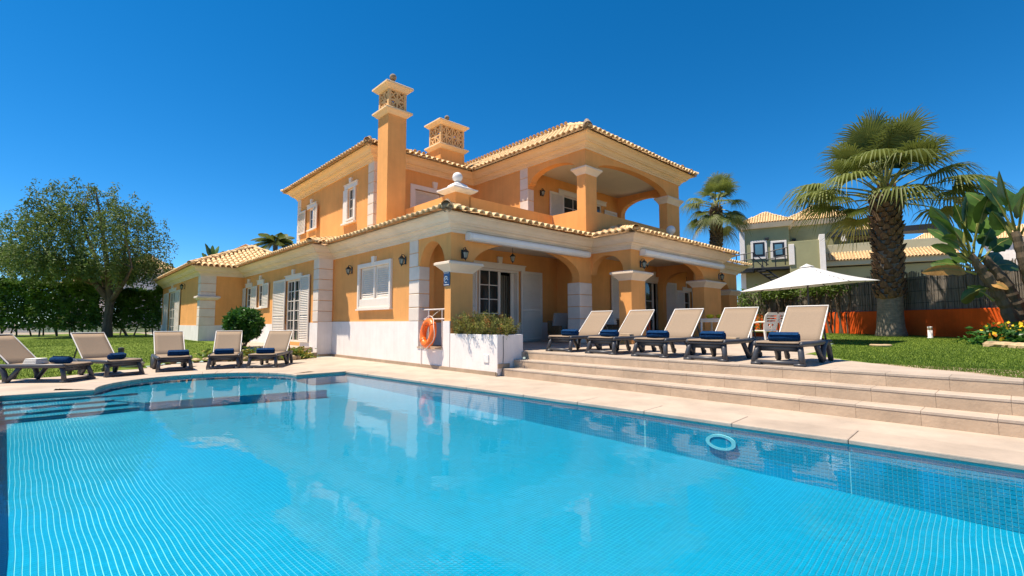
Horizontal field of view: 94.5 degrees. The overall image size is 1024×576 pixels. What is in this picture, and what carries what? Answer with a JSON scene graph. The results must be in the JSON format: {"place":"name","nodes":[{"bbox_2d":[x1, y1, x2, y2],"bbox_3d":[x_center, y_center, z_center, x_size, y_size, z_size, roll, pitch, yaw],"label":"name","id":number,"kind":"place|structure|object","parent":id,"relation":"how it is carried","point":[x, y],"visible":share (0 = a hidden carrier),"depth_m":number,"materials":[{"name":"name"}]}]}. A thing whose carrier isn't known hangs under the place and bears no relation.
{"place":"outdoors","nodes":[
{"label":"outdoors","id":0,"kind":"place"},
{"bbox_2d":[3,324,151,334],"bbox_3d":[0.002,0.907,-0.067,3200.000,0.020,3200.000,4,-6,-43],"label":"ground","id":1,"kind":"structure","parent":0,"point":[67,333],"depth_m":44.02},
{"bbox_2d":[61,282,104,322],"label":"distant house","id":2,"kind":"structure","parent":1,"relation":"on","point":[88,302],"depth_m":61.14,"materials":[{"name":"white paint"}]},
{"bbox_2d":[120,256,174,324],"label":"distant house","id":3,"kind":"structure","parent":1,"relation":"on","point":[147,288],"depth_m":56.26,"materials":[{"name":"white paint"}]},
{"bbox_2d":[202,244,223,256],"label":"palm tree","id":4,"kind":"object","parent":1,"relation":"on","point":[211,251],"visible":0.38,"depth_m":46.67,"materials":[{"name":"green plant"}]},
{"bbox_2d":[250,232,293,250],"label":"feather palm","id":5,"kind":"object","parent":1,"relation":"on","point":[278,241],"visible":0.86,"depth_m":43.91,"materials":[{"name":"green plant"}]},
{"bbox_2d":[914,233,958,250],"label":"distant house","id":6,"kind":"structure","parent":1,"relation":"on","point":[926,235],"depth_m":63.71,"materials":[{"name":"ceramic"}]},
{"bbox_2d":[984,224,1023,263],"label":"distant house","id":7,"kind":"structure","parent":1,"relation":"on","point":[1009,254],"depth_m":59.60,"materials":[{"name":"white paint"}]},
{"bbox_2d":[0,333,312,378],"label":"lawn","id":8,"kind":"structure","parent":0,"point":[44,337],"depth_m":17.04,"materials":[{"name":"green plant"}]},
{"bbox_2d":[0,226,16,277],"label":"pepper tree","id":9,"kind":"object","parent":8,"relation":"on","point":[1,240],"visible":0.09,"depth_m":33.73,"materials":[{"name":"green plant"}]},
{"bbox_2d":[0,277,117,335],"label":"hedge","id":10,"kind":"object","parent":8,"relation":"on","point":[57,306],"visible":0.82,"depth_m":30.26,"materials":[{"name":"green plant"}]},
{"bbox_2d":[3,325,160,332],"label":"boundary wall","id":11,"kind":"structure","parent":8,"relation":"on","point":[66,331],"depth_m":36.74,"materials":[{"name":"white paint"}]},
{"bbox_2d":[0,175,178,336],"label":"pepper tree","id":12,"kind":"object","parent":8,"relation":"on","point":[112,277],"visible":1,"depth_m":27.89,"materials":[{"name":"green plant"}]},
{"bbox_2d":[102,285,162,334],"bbox_3d":[-25.420,1.496,32.475,4.226,3.533,2.287,0,-4,-1],"label":"hedge","id":13,"kind":"object","parent":8,"relation":"on","point":[128,301],"visible":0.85,"depth_m":31.75,"materials":[{"name":"green plant"}]},
{"bbox_2d":[164,346,317,363],"bbox_3d":[-8.392,2.126,14.776,4.432,0.827,1.691,2,-5,-26],"label":"flower bed","id":14,"kind":"object","parent":8,"relation":"on","point":[300,353],"visible":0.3,"depth_m":14.81,"materials":[{"name":"plant"}]},
{"bbox_2d":[221,306,265,348],"bbox_3d":[-9.409,1.379,16.611,1.497,1.543,1.448,4,-6,-43],"label":"round shrub","id":15,"kind":"object","parent":8,"relation":"on","point":[249,323],"visible":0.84,"depth_m":16.32,"materials":[{"name":"green plant"}]},
{"bbox_2d":[288,347,311,351],"bbox_3d":[-7.560,2.232,16.288,1.192,0.368,0.470,4,-6,-43],"label":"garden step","id":16,"kind":"object","parent":8,"relation":"on","point":[305,348],"visible":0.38,"depth_m":16.39,"materials":[{"name":"stone"}]},
{"bbox_2d":[6,373,373,399],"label":"pool water","id":17,"kind":"structure","parent":0,"point":[193,379],"depth_m":10.15,"materials":[{"name":"blue liquid"}]},
{"bbox_2d":[242,341,305,350],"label":"patio","id":18,"kind":"structure","parent":0,"point":[251,344],"depth_m":17.80,"materials":[{"name":"stone"}]},
{"bbox_2d":[0,382,1023,575],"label":"pool floor","id":19,"kind":"structure","parent":0,"point":[346,479],"depth_m":4.18,"materials":[{"name":"tile"}]},
{"bbox_2d":[0,406,138,423],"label":"pool step","id":20,"kind":"object","parent":19,"relation":"on","point":[46,416],"visible":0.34,"depth_m":7.28,"materials":[{"name":"tile"}]},
{"bbox_2d":[0,402,127,417],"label":"pool step","id":21,"kind":"object","parent":20,"relation":"on","point":[55,409],"visible":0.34,"depth_m":7.45,"materials":[{"name":"tile"}]},
{"bbox_2d":[0,395,139,411],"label":"pool step","id":22,"kind":"object","parent":21,"relation":"on","point":[50,404],"visible":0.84,"depth_m":7.70,"materials":[{"name":"tile"}]},
{"bbox_2d":[0,392,137,405],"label":"pool step","id":23,"kind":"object","parent":22,"relation":"on","point":[11,403],"visible":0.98,"depth_m":7.93,"materials":[{"name":"tile"}]},
{"bbox_2d":[98,378,326,411],"bbox_3d":[-6.060,2.220,9.421,3.413,0.435,3.536,4,-6,-43],"label":"pool seat","id":24,"kind":"object","parent":19,"relation":"on","point":[198,395],"visible":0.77,"depth_m":8.89,"materials":[{"name":"tile"}]},
{"bbox_2d":[0,374,1023,533],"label":"pool wall","id":25,"kind":"structure","parent":0,"point":[990,496],"depth_m":4.96,"materials":[{"name":"tile"}]},
{"bbox_2d":[706,434,736,450],"bbox_3d":[2.420,1.788,5.489,0.340,0.176,0.030,-4,-6,44],"label":"pool light","id":26,"kind":"object","parent":25,"relation":"attached to","point":[721,442],"visible":1,"depth_m":5.48,"materials":[{"name":"plastic"}]},
{"bbox_2d":[0,357,1023,470],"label":"pool deck","id":27,"kind":"structure","parent":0,"point":[1000,451],"depth_m":6.73,"materials":[{"name":"stone"}]},
{"bbox_2d":[0,334,95,382],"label":"sun lounger","id":28,"kind":"object","parent":27,"relation":"on","point":[15,352],"visible":0.91,"depth_m":9.52,"materials":[{"name":"beige fabric"}]},
{"bbox_2d":[22,358,48,363],"bbox_3d":[-9.570,1.467,9.526,0.260,0.107,0.300,0,-4,-3],"label":"folded cloth","id":29,"kind":"object","parent":28,"relation":"on","point":[36,360],"visible":0.98,"depth_m":9.43,"materials":[{"name":"white fabric"}]},
{"bbox_2d":[49,356,72,362],"bbox_3d":[-9.175,1.456,9.643,0.447,0.148,0.148,-1,-4,9],"label":"towel roll","id":30,"kind":"object","parent":28,"relation":"on","point":[61,359],"visible":1,"depth_m":9.59,"materials":[{"name":"blue fabric"}]},
{"bbox_2d":[66,332,144,377],"bbox_3d":[-9.286,1.496,10.829,1.719,0.953,0.760,-2,-5,25],"label":"sun lounger","id":31,"kind":"object","parent":27,"relation":"on","point":[94,347],"visible":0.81,"depth_m":10.85,"materials":[{"name":"beige fabric"}]},
{"bbox_2d":[107,352,125,359],"bbox_3d":[-8.894,1.531,10.669,0.148,0.148,0.447,0,-4,-5],"label":"towel roll","id":32,"kind":"object","parent":31,"relation":"on","point":[114,356],"visible":1,"depth_m":10.58,"materials":[{"name":"blue fabric"}]},
{"bbox_2d":[150,331,192,372],"bbox_3d":[-8.663,1.585,12.055,0.760,0.953,1.719,4,-6,-41],"label":"sun lounger","id":33,"kind":"object","parent":27,"relation":"on","point":[165,342],"visible":0.85,"depth_m":12.25,"materials":[{"name":"beige fabric"}]},
{"bbox_2d":[167,349,188,355],"bbox_3d":[-8.309,1.613,11.800,0.447,0.148,0.148,3,-5,-38],"label":"towel roll","id":34,"kind":"object","parent":33,"relation":"on","point":[177,352],"visible":0.98,"depth_m":11.75,"materials":[{"name":"blue fabric"}]},
{"bbox_2d":[206,330,242,369],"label":"sun lounger","id":35,"kind":"object","parent":27,"relation":"on","point":[228,339],"visible":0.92,"depth_m":13.11,"materials":[{"name":"beige fabric"}]},
{"bbox_2d":[214,348,233,353],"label":"towel roll","id":36,"kind":"object","parent":35,"relation":"on","point":[225,351],"visible":0.99,"depth_m":12.35,"materials":[{"name":"blue fabric"}]},
{"bbox_2d":[246,330,292,367],"bbox_3d":[-6.615,1.656,13.065,0.760,0.953,1.719,1,-4,-11],"label":"sun lounger","id":37,"kind":"object","parent":27,"relation":"on","point":[278,341],"visible":0.91,"depth_m":13.42,"materials":[{"name":"beige fabric"}]},
{"bbox_2d":[256,348,274,353],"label":"towel roll","id":38,"kind":"object","parent":37,"relation":"on","point":[264,350],"visible":0.99,"depth_m":12.60,"materials":[{"name":"blue fabric"}]},
{"bbox_2d":[151,74,752,375],"bbox_3d":[-5.598,-2.396,26.441,20.010,10.980,31.169,4,-6,-43],"label":"villa","id":39,"kind":"object","parent":27,"relation":"on","point":[371,210],"visible":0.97,"depth_m":16.74,"materials":[{"name":"orange paint"}]},
{"bbox_2d":[169,285,176,330],"bbox_3d":[-19.986,1.326,27.855,0.165,2.980,2.500,4,-6,-43],"label":"window","id":40,"kind":"structure","parent":39,"relation":"in","point":[172,295],"depth_m":28.15,"materials":[{"name":"white glass"}]},
{"bbox_2d":[245,279,252,307],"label":"window","id":41,"kind":"structure","parent":39,"relation":"in","point":[248,285],"depth_m":22.82,"materials":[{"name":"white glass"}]},
{"bbox_2d":[255,275,264,308],"bbox_3d":[-11.315,0.194,21.346,0.170,1.510,1.000,4,-6,-43],"label":"window","id":42,"kind":"structure","parent":39,"relation":"in","point":[261,281],"depth_m":21.45,"materials":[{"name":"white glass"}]},
{"bbox_2d":[284,269,302,341],"bbox_3d":[-8.404,0.669,18.211,0.165,2.770,1.850,4,-6,-43],"label":"window","id":43,"kind":"structure","parent":39,"relation":"in","point":[293,286],"depth_m":18.26,"materials":[{"name":"white glass"}]},
{"bbox_2d":[306,199,316,231],"bbox_3d":[-9.048,-3.298,21.447,0.170,1.440,1.160,4,-6,-43],"label":"window","id":44,"kind":"structure","parent":39,"relation":"in","point":[309,207],"depth_m":21.55,"materials":[{"name":"white glass"}]},
{"bbox_2d":[346,265,352,274],"bbox_3d":[-5.401,-0.586,15.695,0.229,0.336,0.171,1,-4,-19],"label":"wall lantern","id":45,"kind":"object","parent":39,"relation":"attached to","point":[348,268],"depth_m":15.68,"materials":[{"name":"black metal"}]},
{"bbox_2d":[343,177,357,221],"bbox_3d":[-6.275,-3.465,18.500,0.170,1.690,1.200,4,-6,-43],"label":"window","id":46,"kind":"structure","parent":39,"relation":"in","point":[351,183],"depth_m":18.55,"materials":[{"name":"white glass"}]},
{"bbox_2d":[355,256,392,310],"bbox_3d":[-4.210,-0.148,14.574,0.220,1.650,2.210,4,-6,-43],"label":"window","id":47,"kind":"structure","parent":39,"relation":"in","point":[375,303],"depth_m":14.51,"materials":[{"name":"white"}]},
{"bbox_2d":[398,254,405,265],"bbox_3d":[-3.059,-0.773,13.210,0.229,0.336,0.171,1,-4,-19],"label":"wall lantern","id":48,"kind":"object","parent":39,"relation":"attached to","point":[401,258],"depth_m":13.18,"materials":[{"name":"black metal"}]},
{"bbox_2d":[410,182,443,207],"bbox_3d":[-2.876,-2.857,19.083,2.800,2.710,0.140,4,-6,-43],"label":"window","id":49,"kind":"structure","parent":39,"relation":"in","point":[412,186],"depth_m":18.42,"materials":[{"name":"white paint"}]},
{"bbox_2d":[422,308,443,347],"bbox_3d":[-2.087,0.997,12.303,0.137,1.066,1.207,4,-6,-43],"label":"railing","id":50,"kind":"object","parent":39,"relation":"on","point":[442,318],"visible":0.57,"depth_m":12.09,"materials":[{"name":"white metal"}]},
{"bbox_2d":[419,310,439,349],"bbox_3d":[-2.060,1.064,12.104,0.335,1.066,0.788,13,-7,-36],"label":"life ring","id":51,"kind":"object","parent":50,"relation":"hanging from","point":[425,342],"visible":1,"depth_m":11.94,"materials":[{"name":"plastic"}]},
{"bbox_2d":[444,272,449,285],"bbox_3d":[-1.631,-0.225,11.768,0.060,0.342,0.249,4,-6,-43],"label":"number plaque","id":52,"kind":"object","parent":39,"relation":"attached to","point":[446,278],"visible":1,"depth_m":11.75,"materials":[{"name":"blue ceramic"}]},
{"bbox_2d":[461,247,468,260],"bbox_3d":[-1.171,-0.854,11.893,0.171,0.336,0.229,1,-4,-19],"label":"wall lantern","id":53,"kind":"object","parent":39,"relation":"attached to","point":[464,253],"depth_m":11.85,"materials":[{"name":"black metal"}]},
{"bbox_2d":[474,257,525,333],"bbox_3d":[-0.447,0.376,15.865,2.360,2.820,0.290,4,-6,-43],"label":"sliding door","id":54,"kind":"structure","parent":39,"relation":"in","point":[489,280],"depth_m":15.80,"materials":[{"name":"glass"}]},
{"bbox_2d":[510,248,515,262],"bbox_3d":[0.020,-1.004,14.544,0.187,0.499,0.162,4,-6,-43],"label":"hanging lantern","id":55,"kind":"object","parent":39,"relation":"hanging from","point":[512,257],"visible":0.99,"depth_m":14.50,"materials":[{"name":"black metal"}]},
{"bbox_2d":[465,232,590,257],"bbox_3d":[0.679,-1.194,13.650,4.920,0.221,0.233,4,-6,-43],"label":"awning","id":56,"kind":"object","parent":39,"relation":"attached to","point":[493,240],"visible":1,"depth_m":13.22,"materials":[{"name":"white fabric"}]},
{"bbox_2d":[540,188,544,195],"bbox_3d":[1.210,-3.744,18.606,0.171,0.336,0.229,1,-4,-19],"label":"wall lantern","id":57,"kind":"object","parent":39,"relation":"attached to","point":[542,192],"depth_m":18.57,"materials":[{"name":"black metal"}]},
{"bbox_2d":[558,189,606,212],"bbox_3d":[3.086,-2.775,20.461,3.320,2.425,0.155,4,-6,-43],"label":"window","id":58,"kind":"structure","parent":39,"relation":"in","point":[570,204],"depth_m":19.99,"materials":[{"name":"white glass"}]},
{"bbox_2d":[640,259,646,268],"bbox_3d":[4.111,-0.752,14.785,0.171,0.336,0.229,1,-4,-19],"label":"wall lantern","id":59,"kind":"object","parent":39,"relation":"attached to","point":[644,262],"depth_m":14.74,"materials":[{"name":"black metal"}]},
{"bbox_2d":[645,272,658,331],"bbox_3d":[6.048,0.705,20.310,2.030,2.790,0.290,4,-6,-43],"label":"sliding door","id":60,"kind":"structure","parent":39,"relation":"in","point":[649,293],"depth_m":20.23,"materials":[{"name":"white glass"}]},
{"bbox_2d":[640,249,724,269],"bbox_3d":[6.187,-0.977,16.746,5.800,0.221,0.233,4,-6,-43],"label":"awning","id":61,"kind":"object","parent":39,"relation":"attached to","point":[669,257],"visible":1,"depth_m":16.21,"materials":[{"name":"white paint"}]},
{"bbox_2d":[682,283,691,308],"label":"window","id":62,"kind":"structure","parent":39,"relation":"in","point":[687,290],"depth_m":22.41,"materials":[{"name":"white glass"}]},
{"bbox_2d":[718,272,724,280],"bbox_3d":[8.265,-0.444,18.676,0.171,0.336,0.229,1,-4,-19],"label":"wall lantern","id":63,"kind":"object","parent":39,"relation":"attached to","point":[722,276],"depth_m":18.63,"materials":[{"name":"black metal"}]},
{"bbox_2d":[450,334,522,376],"bbox_3d":[-0.630,1.526,11.116,0.843,0.890,1.816,4,-6,-43],"label":"planter","id":64,"kind":"object","parent":27,"relation":"on","point":[493,353],"visible":0.89,"depth_m":10.66,"materials":[{"name":"white paint"}]},
{"bbox_2d":[450,309,521,339],"bbox_3d":[-0.717,0.878,11.126,1.158,0.756,2.246,4,-6,-43],"label":"rosemary bush","id":65,"kind":"object","parent":64,"relation":"in","point":[480,323],"visible":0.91,"depth_m":10.81,"materials":[{"name":"green plant"}]},
{"bbox_2d":[502,351,1023,437],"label":"terrace steps","id":66,"kind":"structure","parent":27,"relation":"on","point":[990,404],"depth_m":6.33,"materials":[{"name":"beige stone"}]},
{"bbox_2d":[0,0,1023,366],"label":"sky","id":67,"kind":"structure","parent":0,"point":[204,110],"materials":[{"name":"blue"}]},
{"bbox_2d":[603,325,619,330],"bbox_3d":[3.454,1.542,16.144,0.940,0.580,0.640,4,-6,-43],"label":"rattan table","id":68,"kind":"object","parent":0,"point":[613,327],"visible":0.24,"depth_m":15.76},
{"bbox_2d":[607,314,616,324],"bbox_3d":[3.387,1.067,16.075,0.280,0.357,0.340,-2,-5,29],"label":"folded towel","id":69,"kind":"object","parent":68,"relation":"on","point":[613,317],"visible":0.77,"depth_m":15.94,"materials":[{"name":"fabric"}]},
{"bbox_2d":[433,336,995,376],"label":"terrace","id":70,"kind":"structure","parent":0,"point":[735,352],"depth_m":9.67,"materials":[{"name":"stone"}]},
{"bbox_2d":[547,313,567,339],"bbox_3d":[2.000,1.308,16.253,1.394,0.907,0.747,2,-5,-29],"label":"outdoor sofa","id":71,"kind":"object","parent":70,"relation":"on","point":[558,324],"visible":0.46,"depth_m":16.16,"materials":[{"name":"grey wicker"}]},
{"bbox_2d":[546,311,612,351],"bbox_3d":[1.653,1.007,11.280,1.719,0.953,0.760,4,-6,-43],"label":"sun lounger","id":72,"kind":"object","parent":70,"relation":"on","point":[595,322],"visible":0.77,"depth_m":11.48,"materials":[{"name":"beige fabric"}]},
{"bbox_2d":[561,329,578,335],"bbox_3d":[1.347,1.035,11.016,0.447,0.148,0.148,-4,-6,43],"label":"towel roll","id":73,"kind":"object","parent":72,"relation":"on","point":[568,332],"visible":0.94,"depth_m":10.97,"materials":[{"name":"blue fabric"}]},
{"bbox_2d":[585,310,656,354],"bbox_3d":[2.426,0.942,10.417,1.719,0.953,0.760,4,-6,-43],"label":"sun lounger","id":74,"kind":"object","parent":70,"relation":"on","point":[636,323],"visible":0.89,"depth_m":10.60,"materials":[{"name":"beige fabric"}]},
{"bbox_2d":[600,330,618,336],"bbox_3d":[2.092,0.973,10.182,0.148,0.148,0.447,3,-6,-40],"label":"towel roll","id":75,"kind":"object","parent":74,"relation":"on","point":[609,333],"visible":0.99,"depth_m":10.12,"materials":[{"name":"blue fabric"}]},
{"bbox_2d":[631,308,705,357],"bbox_3d":[3.176,0.873,9.505,1.719,0.953,0.760,4,-6,-43],"label":"sun lounger","id":76,"kind":"object","parent":70,"relation":"on","point":[682,325],"visible":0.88,"depth_m":9.69,"materials":[{"name":"beige fabric"}]},
{"bbox_2d":[646,330,669,337],"bbox_3d":[2.849,0.903,9.262,0.447,0.148,0.148,-4,-6,42],"label":"towel roll","id":77,"kind":"object","parent":76,"relation":"on","point":[657,334],"visible":0.98,"depth_m":9.21,"materials":[{"name":"blue fabric"}]},
{"bbox_2d":[700,318,719,330],"bbox_3d":[7.089,1.449,16.343,0.900,0.781,1.600,-3,-5,37],"label":"dining table","id":78,"kind":"object","parent":70,"relation":"on","point":[708,320],"visible":0.32,"depth_m":15.94,"materials":[{"name":"white plastic"}]},
{"bbox_2d":[705,314,713,318],"bbox_3d":[6.726,0.966,16.106,0.300,0.150,0.292,4,-6,-43],"label":"yellow bowl","id":79,"kind":"object","parent":78,"relation":"on","point":[710,316],"visible":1,"depth_m":16.02,"materials":[{"name":"ceramic"}]},
{"bbox_2d":[683,307,761,361],"bbox_3d":[3.885,0.810,8.665,1.719,0.953,0.760,4,-6,-43],"label":"sun lounger","id":80,"kind":"object","parent":70,"relation":"on","point":[736,321],"visible":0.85,"depth_m":8.77,"materials":[{"name":"beige fabric"}]},
{"bbox_2d":[700,331,725,339],"bbox_3d":[3.565,0.840,8.415,0.148,0.148,0.447,4,-6,-41],"label":"towel roll","id":81,"kind":"object","parent":80,"relation":"on","point":[718,335],"visible":0.98,"depth_m":8.36,"materials":[{"name":"blue fabric"}]},
{"bbox_2d":[750,312,778,339],"bbox_3d":[7.217,1.167,13.507,0.568,0.934,0.614,1,-4,-13],"label":"garden chair","id":82,"kind":"object","parent":70,"relation":"on","point":[766,327],"visible":0.93,"depth_m":13.29,"materials":[{"name":"white plastic"}]},
{"bbox_2d":[778,312,784,325],"bbox_3d":[7.937,1.157,13.390,0.614,0.934,0.568,1,-4,-13],"label":"garden chair","id":83,"kind":"object","parent":70,"relation":"on","point":[779,314],"visible":0.09,"depth_m":13.49,"materials":[{"name":"white plastic"}]},
{"bbox_2d":[751,305,833,366],"bbox_3d":[4.607,0.741,7.753,1.719,0.953,0.760,4,-6,-43],"label":"sun lounger","id":84,"kind":"object","parent":70,"relation":"on","point":[807,322],"visible":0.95,"depth_m":7.87,"materials":[{"name":"beige fabric"}]},
{"bbox_2d":[768,332,800,341],"bbox_3d":[4.300,0.770,7.489,0.447,0.148,0.148,-4,-6,44],"label":"towel roll","id":85,"kind":"object","parent":84,"relation":"on","point":[785,336],"visible":1,"depth_m":7.44,"materials":[{"name":"blue fabric"}]},
{"bbox_2d":[740,264,879,345],"bbox_3d":[8.495,0.462,13.500,2.715,2.325,2.725,3,-5,-40],"label":"umbrella","id":86,"kind":"object","parent":70,"relation":"on","point":[807,276],"visible":0.93,"depth_m":13.17,"materials":[{"name":"white fabric"}]},
{"bbox_2d":[732,209,959,293],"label":"neighbour house","id":87,"kind":"structure","parent":0,"point":[775,246],"depth_m":46.10,"materials":[{"name":"green paint"}]},
{"bbox_2d":[750,240,767,258],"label":"window","id":88,"kind":"structure","parent":87,"relation":"in","point":[759,247],"depth_m":48.02,"materials":[{"name":"white paint"}]},
{"bbox_2d":[770,240,786,259],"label":"window","id":89,"kind":"structure","parent":87,"relation":"in","point":[774,245],"depth_m":47.12,"materials":[{"name":"white paint"}]},
{"bbox_2d":[788,244,794,264],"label":"louvre door","id":90,"kind":"structure","parent":87,"relation":"in","point":[791,246],"depth_m":44.61,"materials":[{"name":"white paint"}]},
{"bbox_2d":[755,331,1023,369],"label":"lawn","id":91,"kind":"structure","parent":0,"point":[834,344],"depth_m":10.48,"materials":[{"name":"plant"}]},
{"bbox_2d":[679,172,752,249],"bbox_3d":[13.622,-2.374,31.430,4.826,11.014,4.681,4,-6,-43],"label":"fan palm","id":92,"kind":"object","parent":91,"relation":"on","point":[715,215],"visible":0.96,"depth_m":31.14,"materials":[{"name":"green plant"}]},
{"bbox_2d":[752,308,1003,339],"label":"garden wall","id":93,"kind":"structure","parent":91,"relation":"on","point":[949,322],"depth_m":15.61,"materials":[{"name":"orange paint"}]},
{"bbox_2d":[737,258,1023,314],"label":"reed fence","id":94,"kind":"object","parent":93,"relation":"on","point":[928,292],"visible":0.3,"depth_m":15.94,"materials":[{"name":"brown wicker"}]},
{"bbox_2d":[737,283,857,333],"bbox_3d":[13.117,0.854,22.594,1.692,2.682,8.463,0,-4,-3],"label":"climbing plant","id":95,"kind":"object","parent":94,"relation":"attached to","point":[783,295],"visible":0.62,"depth_m":21.72,"materials":[{"name":"green plant"}]},
{"bbox_2d":[869,344,891,346],"bbox_3d":[8.969,1.408,11.527,0.640,0.075,0.448,4,-6,-43],"label":"stepping stone","id":96,"kind":"object","parent":91,"relation":"on","point":[883,345],"visible":0.78,"depth_m":11.35,"materials":[{"name":"beige stone"}]},
{"bbox_2d":[779,106,1019,336],"bbox_3d":[12.815,-2.319,16.339,6.202,8.100,6.726,4,-6,-43],"label":"fan palm","id":97,"kind":"object","parent":91,"relation":"on","point":[884,146],"visible":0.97,"depth_m":15.99,"materials":[{"name":"green plant"}]},
{"bbox_2d":[927,326,933,337],"bbox_3d":[12.831,1.365,14.537,0.150,0.370,0.146,4,-6,-43],"label":"bollard light","id":98,"kind":"object","parent":91,"relation":"on","point":[930,331],"visible":0.91,"depth_m":14.49,"materials":[{"name":"white paint"}]},
{"bbox_2d":[921,192,1023,327],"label":"bird of paradise tree","id":99,"kind":"object","parent":91,"relation":"on","point":[968,218],"visible":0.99,"depth_m":12.33,"materials":[{"name":"green plant"}]},
{"bbox_2d":[957,321,1023,348],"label":"flower bed","id":100,"kind":"object","parent":91,"relation":"on","point":[1006,336],"visible":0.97,"depth_m":11.17,"materials":[{"name":"green plant"}]},
{"bbox_2d":[965,171,1023,283],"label":"bird of paradise tree","id":101,"kind":"object","parent":91,"relation":"on","point":[999,195],"visible":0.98,"depth_m":11.82,"materials":[{"name":"green plant"}]}
]}

